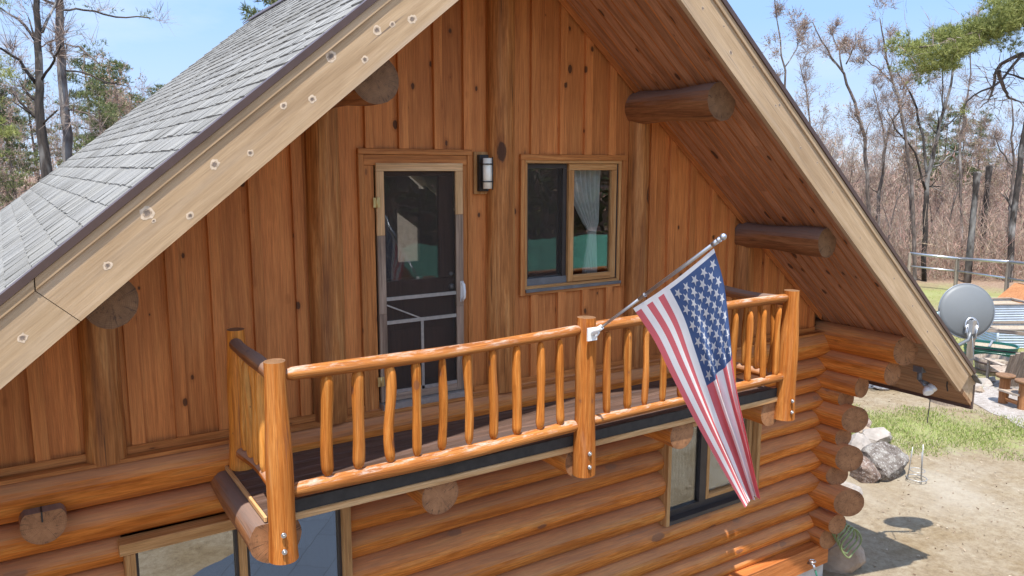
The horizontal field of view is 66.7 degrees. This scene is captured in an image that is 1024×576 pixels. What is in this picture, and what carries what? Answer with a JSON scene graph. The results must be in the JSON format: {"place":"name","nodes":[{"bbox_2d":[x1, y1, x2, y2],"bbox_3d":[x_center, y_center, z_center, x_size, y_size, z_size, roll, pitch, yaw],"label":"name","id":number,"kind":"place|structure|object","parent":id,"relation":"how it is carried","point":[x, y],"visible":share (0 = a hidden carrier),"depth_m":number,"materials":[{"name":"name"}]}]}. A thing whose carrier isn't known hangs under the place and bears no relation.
{"place":"outdoors","nodes":[
{"label":"outdoors","id":0,"kind":"place"},
{"bbox_2d":[0,0,1023,175],"label":"sky","id":1,"kind":"structure","parent":0,"point":[160,54],"materials":[{"name":"blue"}]},
{"bbox_2d":[9,174,1023,575],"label":"ground","id":2,"kind":"structure","parent":0,"point":[943,502],"depth_m":12.72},
{"bbox_2d":[0,55,12,204],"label":"bare tree","id":3,"kind":"object","parent":2,"relation":"on","point":[2,159],"visible":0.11,"depth_m":38.54,"materials":[{"name":"brown plant"}]},
{"bbox_2d":[0,139,25,210],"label":"bare tree","id":4,"kind":"object","parent":2,"relation":"on","point":[6,204],"visible":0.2,"depth_m":39.41,"materials":[{"name":"brown plant"}]},
{"bbox_2d":[0,0,29,161],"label":"pine tree","id":5,"kind":"object","parent":2,"relation":"on","point":[10,127],"visible":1,"depth_m":12.36,"materials":[{"name":"green plant"}]},
{"bbox_2d":[0,167,31,208],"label":"underbrush","id":6,"kind":"object","parent":2,"relation":"on","point":[16,192],"depth_m":28.53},
{"bbox_2d":[0,55,33,190],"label":"pine tree","id":7,"kind":"object","parent":2,"relation":"on","point":[9,152],"visible":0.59,"depth_m":30.32,"materials":[{"name":"green plant"}]},
{"bbox_2d":[0,82,39,206],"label":"pine tree","id":8,"kind":"object","parent":2,"relation":"on","point":[23,168],"visible":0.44,"depth_m":37.70,"materials":[{"name":"green plant"}]},
{"bbox_2d":[0,86,57,202],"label":"bare tree","id":9,"kind":"object","parent":2,"relation":"on","point":[12,110],"visible":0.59,"depth_m":26.18,"materials":[{"name":"brown plant"}]},
{"bbox_2d":[4,67,77,185],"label":"pine tree","id":10,"kind":"object","parent":2,"relation":"on","point":[28,83],"visible":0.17,"depth_m":43.26,"materials":[{"name":"green plant"}]},
{"bbox_2d":[0,0,87,178],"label":"bare tree","id":11,"kind":"object","parent":2,"relation":"on","point":[36,35],"visible":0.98,"depth_m":14.91,"materials":[{"name":"brown plant"}]},
{"bbox_2d":[1,39,86,162],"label":"bare tree","id":12,"kind":"object","parent":2,"relation":"on","point":[47,102],"visible":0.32,"depth_m":35.54,"materials":[{"name":"brown plant"}]},
{"bbox_2d":[4,123,105,194],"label":"distant woods","id":13,"kind":"object","parent":2,"relation":"on","point":[32,179],"depth_m":68.83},
{"bbox_2d":[37,138,73,170],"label":"bare tree","id":14,"kind":"object","parent":2,"relation":"on","point":[56,157],"visible":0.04,"depth_m":51.70,"materials":[{"name":"grey plant"}]},
{"bbox_2d":[18,70,99,175],"bbox_3d":[-18.116,-4.215,31.842,3.382,9.331,2.397,-5,10,-30],"label":"bare tree","id":15,"kind":"object","parent":2,"relation":"on","point":[58,124],"visible":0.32,"depth_m":31.29,"materials":[{"name":"brown plant"}]},
{"bbox_2d":[24,96,107,152],"bbox_3d":[-17.563,-3.994,32.814,3.070,8.606,5.274,4,10,24],"label":"bare tree","id":16,"kind":"object","parent":2,"relation":"on","point":[51,133],"visible":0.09,"depth_m":31.03,"materials":[{"name":"brown plant"}]},
{"bbox_2d":[44,98,105,153],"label":"bare tree","id":17,"kind":"object","parent":2,"relation":"on","point":[74,130],"visible":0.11,"depth_m":30.65,"materials":[{"name":"grey plant"}]},
{"bbox_2d":[51,43,114,166],"bbox_3d":[-21.223,-6.581,39.900,4.438,11.519,4.185,4,10,26],"label":"pine tree","id":18,"kind":"object","parent":2,"relation":"on","point":[76,64],"visible":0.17,"depth_m":38.92,"materials":[{"name":"green plant"}]},
{"bbox_2d":[44,76,131,143],"bbox_3d":[-21.022,-6.057,40.587,6.285,10.255,3.659,-4,10,-27],"label":"bare tree","id":19,"kind":"object","parent":2,"relation":"on","point":[84,114],"visible":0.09,"depth_m":39.88,"materials":[{"name":"brown plant"}]},
{"bbox_2d":[60,89,118,163],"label":"pine tree","id":20,"kind":"object","parent":2,"relation":"on","point":[98,129],"visible":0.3,"depth_m":26.50,"materials":[{"name":"green plant"}]},
{"bbox_2d":[13,0,182,162],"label":"pine tree","id":21,"kind":"object","parent":2,"relation":"on","point":[67,146],"visible":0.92,"depth_m":15.96,"materials":[{"name":"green plant"}]},
{"bbox_2d":[74,57,131,154],"bbox_3d":[-17.437,-4.869,33.890,3.442,9.980,3.904,-2,9,-15],"label":"pine tree","id":22,"kind":"object","parent":2,"relation":"on","point":[104,72],"visible":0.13,"depth_m":33.13,"materials":[{"name":"green plant"}]},
{"bbox_2d":[81,50,143,123],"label":"tree","id":23,"kind":"object","parent":2,"relation":"on","point":[117,97],"visible":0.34,"depth_m":27.44,"materials":[{"name":"brown plant"}]},
{"bbox_2d":[91,63,135,130],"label":"pine tree","id":24,"kind":"object","parent":2,"relation":"on","point":[115,72],"visible":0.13,"depth_m":44.85,"materials":[{"name":"green plant"}]},
{"bbox_2d":[84,76,151,121],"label":"bare tree","id":25,"kind":"object","parent":2,"relation":"on","point":[133,98],"visible":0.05,"depth_m":32.75,"materials":[{"name":"grey plant"}]},
{"bbox_2d":[101,90,139,130],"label":"bare tree","id":26,"kind":"object","parent":2,"relation":"on","point":[124,105],"visible":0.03,"depth_m":28.38,"materials":[{"name":"grey plant"}]},
{"bbox_2d":[117,92,146,114],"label":"pine tree","id":27,"kind":"object","parent":2,"relation":"on","point":[135,96],"visible":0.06,"depth_m":29.60,"materials":[{"name":"green plant"}]},
{"bbox_2d":[142,84,164,101],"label":"pine tree","id":28,"kind":"object","parent":2,"relation":"on","point":[157,87],"visible":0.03,"depth_m":50.49,"materials":[{"name":"green plant"}]},
{"bbox_2d":[238,0,277,22],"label":"pine tree","id":29,"kind":"object","parent":2,"relation":"on","point":[254,11],"visible":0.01,"depth_m":28.68,"materials":[{"name":"green plant"}]},
{"bbox_2d":[0,0,981,575],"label":"log house","id":30,"kind":"structure","parent":2,"relation":"on","point":[236,338],"depth_m":6.58,"materials":[{"name":"wood"}]},
{"bbox_2d":[117,507,352,575],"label":"window","id":31,"kind":"structure","parent":30,"relation":"in","point":[209,546],"depth_m":5.92,"materials":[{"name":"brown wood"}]},
{"bbox_2d":[356,148,472,410],"bbox_3d":[-0.799,-0.075,6.613,1.040,2.175,0.194,-6,11,-33],"label":"door","id":32,"kind":"structure","parent":30,"relation":"in","point":[414,314],"depth_m":6.66,"materials":[{"name":"wood"}]},
{"bbox_2d":[519,154,626,295],"bbox_3d":[0.571,-0.621,7.475,1.253,1.295,0.160,-6,11,-33],"label":"window","id":33,"kind":"structure","parent":30,"relation":"in","point":[546,191],"depth_m":7.41,"materials":[{"name":"brown wood"}]},
{"bbox_2d":[563,163,600,273],"bbox_3d":[0.688,-0.684,7.697,0.463,1.101,0.047,-6,11,-33],"label":"curtain","id":34,"kind":"object","parent":30,"relation":"hanging from","point":[586,191],"visible":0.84,"depth_m":7.73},
{"bbox_2d":[587,233,759,506],"bbox_3d":[1.073,0.456,5.353,0.146,1.731,1.554,-7,11,-38],"label":"flag","id":35,"kind":"object","parent":30,"relation":"attached to","point":[683,317],"visible":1,"depth_m":5.12,"materials":[{"name":"multicoloured fabric"}]},
{"bbox_2d":[657,418,761,526],"bbox_3d":[2.250,1.979,8.882,1.500,1.120,0.215,-6,11,-33],"label":"window","id":36,"kind":"structure","parent":30,"relation":"in","point":[697,485],"depth_m":8.79,"materials":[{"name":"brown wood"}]},
{"bbox_2d":[832,523,861,558],"bbox_3d":[4.341,3.248,10.094,0.410,0.473,0.182,-6,11,-33],"label":"garden hose","id":37,"kind":"object","parent":30,"relation":"hanging from","point":[851,529],"visible":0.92,"depth_m":10.07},
{"bbox_2d":[927,283,994,422],"bbox_3d":[5.792,0.880,10.180,1.036,1.865,0.278,0,9,-3],"label":"satellite dish","id":38,"kind":"object","parent":30,"relation":"attached to","point":[966,311],"visible":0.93,"depth_m":10.11,"materials":[{"name":"grey metal"}]},
{"bbox_2d":[759,0,815,86],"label":"bare tree","id":39,"kind":"object","parent":2,"relation":"on","point":[778,8],"visible":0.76,"depth_m":37.99,"materials":[{"name":"brown plant"}]},
{"bbox_2d":[793,34,834,138],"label":"bare tree","id":40,"kind":"object","parent":2,"relation":"on","point":[807,63],"visible":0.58,"depth_m":38.02,"materials":[{"name":"brown plant"}]},
{"bbox_2d":[795,67,844,149],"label":"bare tree","id":41,"kind":"object","parent":2,"relation":"on","point":[836,134],"visible":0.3,"depth_m":35.47,"materials":[{"name":"brown plant"}]},
{"bbox_2d":[811,120,831,146],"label":"bare tree","id":42,"kind":"object","parent":2,"relation":"on","point":[821,136],"visible":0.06,"depth_m":50.77,"materials":[{"name":"brown plant"}]},
{"bbox_2d":[822,133,836,157],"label":"bare tree","id":43,"kind":"object","parent":2,"relation":"on","point":[833,146],"visible":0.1,"depth_m":61.31,"materials":[{"name":"brown plant"}]},
{"bbox_2d":[779,5,891,213],"bbox_3d":[15.512,-6.990,37.872,5.137,13.203,3.230,6,11,35],"label":"bare tree","id":44,"kind":"object","parent":2,"relation":"on","point":[831,30],"visible":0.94,"depth_m":36.97,"materials":[{"name":"brown plant"}]},
{"bbox_2d":[824,130,851,180],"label":"bare tree","id":45,"kind":"object","parent":2,"relation":"on","point":[840,152],"visible":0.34,"depth_m":60.13,"materials":[{"name":"brown plant"}]},
{"bbox_2d":[823,532,865,573],"bbox_3d":[4.484,3.637,10.608,0.610,0.664,0.537,4,10,22],"label":"boulder","id":46,"kind":"object","parent":2,"relation":"on","point":[839,562],"visible":0.52,"depth_m":10.37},
{"bbox_2d":[824,122,864,188],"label":"bare tree","id":47,"kind":"object","parent":2,"relation":"on","point":[843,152],"visible":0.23,"depth_m":65.15,"materials":[{"name":"brown plant"}]},
{"bbox_2d":[843,147,856,186],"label":"bare tree","id":48,"kind":"object","parent":2,"relation":"on","point":[847,162],"visible":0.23,"depth_m":66.20,"materials":[{"name":"brown plant"}]},
{"bbox_2d":[841,481,862,493],"bbox_3d":[5.492,3.331,12.891,0.612,0.354,0.514,1,9,7],"label":"boulder","id":49,"kind":"object","parent":2,"relation":"on","point":[852,486],"visible":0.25,"depth_m":12.74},
{"bbox_2d":[849,433,870,449],"bbox_3d":[6.422,2.972,14.536,0.659,0.506,0.459,-6,11,-33],"label":"boulder","id":50,"kind":"object","parent":2,"relation":"on","point":[860,441],"visible":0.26,"depth_m":14.46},
{"bbox_2d":[848,163,874,207],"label":"bare tree","id":51,"kind":"object","parent":2,"relation":"on","point":[859,184],"visible":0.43,"depth_m":51.69,"materials":[{"name":"brown plant"}]},
{"bbox_2d":[839,128,885,186],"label":"bare tree","id":52,"kind":"object","parent":2,"relation":"on","point":[868,150],"visible":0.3,"depth_m":70.72,"materials":[{"name":"brown plant"}]},
{"bbox_2d":[832,86,894,186],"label":"bare tree","id":53,"kind":"object","parent":2,"relation":"on","point":[850,168],"visible":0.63,"depth_m":41.70,"materials":[{"name":"brown plant"}]},
{"bbox_2d":[850,456,880,482],"bbox_3d":[6.135,3.170,13.554,0.405,0.548,0.498,0,9,-3],"label":"boulder","id":54,"kind":"object","parent":2,"relation":"on","point":[866,471],"visible":0.67,"depth_m":13.35,"materials":[{"name":"brown stone"}]},
{"bbox_2d":[866,419,871,427],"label":"boulder","id":55,"kind":"object","parent":2,"relation":"on","point":[869,423],"visible":0.13,"depth_m":15.76,"materials":[{"name":"brown stone"}]},
{"bbox_2d":[854,122,891,225],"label":"bare tree","id":56,"kind":"object","parent":2,"relation":"on","point":[878,162],"visible":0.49,"depth_m":54.12,"materials":[{"name":"brown plant"}]},
{"bbox_2d":[849,155,897,210],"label":"bare tree","id":57,"kind":"object","parent":2,"relation":"on","point":[873,173],"visible":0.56,"depth_m":52.35,"materials":[{"name":"brown plant"}]},
{"bbox_2d":[862,427,891,442],"bbox_3d":[7.140,2.921,15.365,0.629,0.376,0.549,-6,11,-33],"label":"boulder","id":58,"kind":"object","parent":2,"relation":"on","point":[877,434],"visible":0.68,"depth_m":15.21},
{"bbox_2d":[872,385,889,389],"bbox_3d":[9.112,2.432,19.103,0.536,0.194,0.454,1,9,8],"label":"edging stone","id":59,"kind":"object","parent":2,"relation":"on","point":[877,387],"visible":0.38,"depth_m":18.94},
{"bbox_2d":[862,115,902,189],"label":"bare tree","id":60,"kind":"object","parent":2,"relation":"on","point":[879,151],"visible":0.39,"depth_m":60.30,"materials":[{"name":"brown plant"}]},
{"bbox_2d":[861,441,908,481],"bbox_3d":[6.650,3.086,13.886,1.092,0.702,0.754,-6,11,-33],"label":"boulder","id":61,"kind":"object","parent":2,"relation":"on","point":[889,461],"visible":0.73,"depth_m":13.58,"materials":[{"name":"grey stone"}]},
{"bbox_2d":[857,63,917,226],"bbox_3d":[18.355,-5.739,38.161,3.818,10.812,2.820,-22,23,-67],"label":"bare tree","id":62,"kind":"object","parent":2,"relation":"on","point":[879,201],"visible":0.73,"depth_m":37.93,"materials":[{"name":"brown plant"}]},
{"bbox_2d":[872,170,903,201],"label":"bare tree","id":63,"kind":"object","parent":2,"relation":"on","point":[887,188],"visible":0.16,"depth_m":64.68,"materials":[{"name":"brown plant"}]},
{"bbox_2d":[840,0,943,279],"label":"bare tree","id":64,"kind":"object","parent":2,"relation":"on","point":[868,52],"visible":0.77,"depth_m":35.92,"materials":[{"name":"brown plant"}]},
{"bbox_2d":[880,147,904,199],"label":"bare tree","id":65,"kind":"object","parent":2,"relation":"on","point":[892,171],"visible":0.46,"depth_m":63.59,"materials":[{"name":"brown plant"}]},
{"bbox_2d":[877,157,908,209],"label":"bare tree","id":66,"kind":"object","parent":2,"relation":"on","point":[893,180],"visible":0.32,"depth_m":64.82,"materials":[{"name":"brown plant"}]},
{"bbox_2d":[883,74,935,239],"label":"bare tree","id":67,"kind":"object","parent":2,"relation":"on","point":[907,106],"visible":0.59,"depth_m":41.06,"materials":[{"name":"brown plant"}]},
{"bbox_2d":[898,162,924,203],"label":"bare tree","id":68,"kind":"object","parent":2,"relation":"on","point":[916,182],"visible":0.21,"depth_m":61.44,"materials":[{"name":"brown plant"}]},
{"bbox_2d":[868,109,957,251],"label":"bare tree","id":69,"kind":"object","parent":2,"relation":"on","point":[927,161],"visible":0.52,"depth_m":46.16,"materials":[{"name":"brown plant"}]},
{"bbox_2d":[906,444,927,484],"bbox_3d":[6.992,2.994,13.405,0.331,0.701,0.334,-6,11,-33],"label":"plant stand","id":70,"kind":"object","parent":2,"relation":"on","point":[921,468],"visible":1,"depth_m":13.42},
{"bbox_2d":[816,119,1023,227],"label":"distant woods","id":71,"kind":"object","parent":2,"relation":"on","point":[937,183],"visible":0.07,"depth_m":62.49,"materials":[{"name":"plant"}]},
{"bbox_2d":[898,119,942,187],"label":"pine tree","id":72,"kind":"object","parent":2,"relation":"on","point":[914,127],"visible":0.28,"depth_m":65.13,"materials":[{"name":"green plant"}]},
{"bbox_2d":[864,98,986,241],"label":"bare tree","id":73,"kind":"object","parent":2,"relation":"on","point":[913,141],"visible":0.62,"depth_m":41.39,"materials":[{"name":"brown plant"}]},
{"bbox_2d":[875,3,984,281],"bbox_3d":[19.956,-7.038,37.484,5.748,13.608,4.911,2,9,12],"label":"bare tree","id":74,"kind":"object","parent":2,"relation":"on","point":[926,176],"visible":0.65,"depth_m":36.94,"materials":[{"name":"brown plant"}]},
{"bbox_2d":[910,110,949,180],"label":"pine tree","id":75,"kind":"object","parent":2,"relation":"on","point":[933,125],"visible":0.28,"depth_m":68.89,"materials":[{"name":"green plant"}]},
{"bbox_2d":[917,135,945,184],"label":"pine tree","id":76,"kind":"object","parent":2,"relation":"on","point":[936,156],"visible":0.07,"depth_m":75.25,"materials":[{"name":"green plant"}]},
{"bbox_2d":[918,158,952,216],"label":"bare tree","id":77,"kind":"object","parent":2,"relation":"on","point":[934,199],"visible":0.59,"depth_m":55.28,"materials":[{"name":"brown plant"}]},
{"bbox_2d":[848,321,1023,575],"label":"leaf litter","id":78,"kind":"object","parent":2,"relation":"on","point":[941,497],"visible":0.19,"depth_m":12.89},
{"bbox_2d":[851,290,1023,460],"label":"grass","id":79,"kind":"structure","parent":2,"relation":"on","point":[963,435],"depth_m":15.98,"materials":[{"name":"plant"}]},
{"bbox_2d":[856,176,1023,282],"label":"underbrush","id":80,"kind":"object","parent":2,"relation":"on","point":[995,247],"visible":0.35,"depth_m":39.80,"materials":[{"name":"plant"}]},
{"bbox_2d":[916,104,967,203],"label":"pine tree","id":81,"kind":"object","parent":2,"relation":"on","point":[941,134],"visible":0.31,"depth_m":65.75,"materials":[{"name":"green plant"}]},
{"bbox_2d":[881,0,1023,153],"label":"pine tree","id":82,"kind":"object","parent":2,"relation":"on","point":[957,42],"visible":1,"depth_m":15.66,"materials":[{"name":"green plant"}]},
{"bbox_2d":[940,113,983,194],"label":"pine tree","id":83,"kind":"object","parent":2,"relation":"on","point":[952,151],"visible":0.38,"depth_m":60.93,"materials":[{"name":"green plant"}]},
{"bbox_2d":[907,252,1023,290],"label":"rail fence","id":84,"kind":"object","parent":2,"relation":"on","point":[956,271],"visible":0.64,"depth_m":33.37,"materials":[{"name":"grey wood"}]},
{"bbox_2d":[942,94,988,249],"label":"bare tree","id":85,"kind":"object","parent":2,"relation":"on","point":[964,163],"visible":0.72,"depth_m":43.96,"materials":[{"name":"brown plant"}]},
{"bbox_2d":[953,1,985,267],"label":"bare tree","id":86,"kind":"object","parent":2,"relation":"on","point":[960,162],"visible":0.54,"depth_m":39.96,"materials":[{"name":"brown plant"}]},
{"bbox_2d":[963,172,980,282],"bbox_3d":[21.502,-2.823,36.395,0.330,5.185,0.335,-6,11,-33],"label":"tree snag","id":87,"kind":"object","parent":2,"relation":"on","point":[967,278],"visible":0.94,"depth_m":36.31,"materials":[{"name":"grey plant"}]},
{"bbox_2d":[962,183,983,219],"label":"bare tree","id":88,"kind":"object","parent":2,"relation":"on","point":[970,197],"visible":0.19,"depth_m":51.74,"materials":[{"name":"brown plant"}]},
{"bbox_2d":[946,109,1008,186],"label":"pine tree","id":89,"kind":"object","parent":2,"relation":"on","point":[982,135],"visible":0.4,"depth_m":60.29,"materials":[{"name":"green plant"}]},
{"bbox_2d":[975,386,983,392],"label":"edging stone","id":90,"kind":"object","parent":2,"relation":"on","point":[979,389],"visible":0.81,"depth_m":18.75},
{"bbox_2d":[971,183,998,229],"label":"bare tree","id":91,"kind":"object","parent":2,"relation":"on","point":[982,204],"visible":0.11,"depth_m":47.83,"materials":[{"name":"brown plant"}]},
{"bbox_2d":[978,165,992,264],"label":"tree snag","id":92,"kind":"object","parent":2,"relation":"on","point":[988,171],"visible":0.63,"depth_m":40.18,"materials":[{"name":"brown plant"}]},
{"bbox_2d":[963,339,1019,357],"bbox_3d":[13.622,1.780,22.184,1.380,0.425,0.960,6,11,35],"label":"oval planter","id":93,"kind":"object","parent":2,"relation":"on","point":[993,344],"visible":0.64,"depth_m":21.98,"materials":[{"name":"green plastic"}]},
{"bbox_2d":[974,354,1008,375],"bbox_3d":[12.653,2.039,20.523,0.880,0.420,0.880,-6,11,-33],"label":"barrel planter","id":94,"kind":"object","parent":2,"relation":"on","point":[980,362],"visible":0.57,"depth_m":20.45,"materials":[{"name":"grey wood"}]},
{"bbox_2d":[966,121,1017,242],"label":"bare tree","id":95,"kind":"object","parent":2,"relation":"on","point":[995,180],"visible":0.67,"depth_m":44.15,"materials":[{"name":"brown plant"}]},
{"bbox_2d":[989,376,995,381],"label":"edging stone","id":96,"kind":"object","parent":2,"relation":"on","point":[992,379],"visible":0.57,"depth_m":19.64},
{"bbox_2d":[966,328,1023,364],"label":"fence","id":97,"kind":"object","parent":2,"relation":"on","point":[969,352],"visible":0.5,"depth_m":20.89,"materials":[{"name":"grey wood"}]},
{"bbox_2d":[968,94,1023,227],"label":"bare tree","id":98,"kind":"object","parent":2,"relation":"on","point":[1022,180],"visible":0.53,"depth_m":46.86,"materials":[{"name":"brown plant"}]},
{"bbox_2d":[974,80,1023,272],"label":"bare tree","id":99,"kind":"object","parent":2,"relation":"on","point":[1009,164],"visible":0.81,"depth_m":39.98,"materials":[{"name":"brown plant"}]},
{"bbox_2d":[976,322,1023,347],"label":"raised bed","id":100,"kind":"object","parent":2,"relation":"on","point":[1018,340],"visible":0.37,"depth_m":23.50,"materials":[{"name":"metal"}]},
{"bbox_2d":[982,33,1023,282],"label":"bare tree","id":101,"kind":"object","parent":2,"relation":"on","point":[1014,209],"visible":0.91,"depth_m":36.92,"materials":[{"name":"brown plant"}]},
{"bbox_2d":[983,132,1023,223],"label":"bare tree","id":102,"kind":"object","parent":2,"relation":"on","point":[1002,168],"visible":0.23,"depth_m":56.10,"materials":[{"name":"brown plant"}]},
{"bbox_2d":[992,297,1023,321],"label":"raised bed","id":103,"kind":"object","parent":2,"relation":"on","point":[1007,309],"visible":0.5,"depth_m":27.45,"materials":[{"name":"metal"}]},
{"bbox_2d":[997,283,1023,302],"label":"wood shelter","id":104,"kind":"object","parent":2,"relation":"on","point":[1015,290],"visible":0.5,"depth_m":28.91,"materials":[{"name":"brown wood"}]},
{"bbox_2d":[931,400,958,406],"bbox_3d":[10.073,2.473,17.998,0.766,0.330,0.726,-6,11,-33],"label":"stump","id":105,"kind":"object","parent":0,"point":[940,403],"visible":0.1,"depth_m":17.75,"materials":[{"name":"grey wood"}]},
{"bbox_2d":[869,380,1023,427],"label":"path","id":106,"kind":"structure","parent":0,"point":[987,399],"depth_m":17.79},
{"bbox_2d":[976,378,993,385],"bbox_3d":[11.793,2.356,19.432,0.457,0.194,0.373,0,9,2],"label":"edging stone","id":107,"kind":"object","parent":106,"relation":"on","point":[986,381],"visible":0.73,"depth_m":19.34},
{"bbox_2d":[983,352,1023,386],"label":"plank chair","id":108,"kind":"object","parent":106,"relation":"on","point":[1015,365],"visible":0.71,"depth_m":18.89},
{"bbox_2d":[995,372,1023,409],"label":"log table","id":109,"kind":"object","parent":106,"relation":"on","point":[1005,389],"visible":1,"depth_m":17.71,"materials":[{"name":"brown wood"}]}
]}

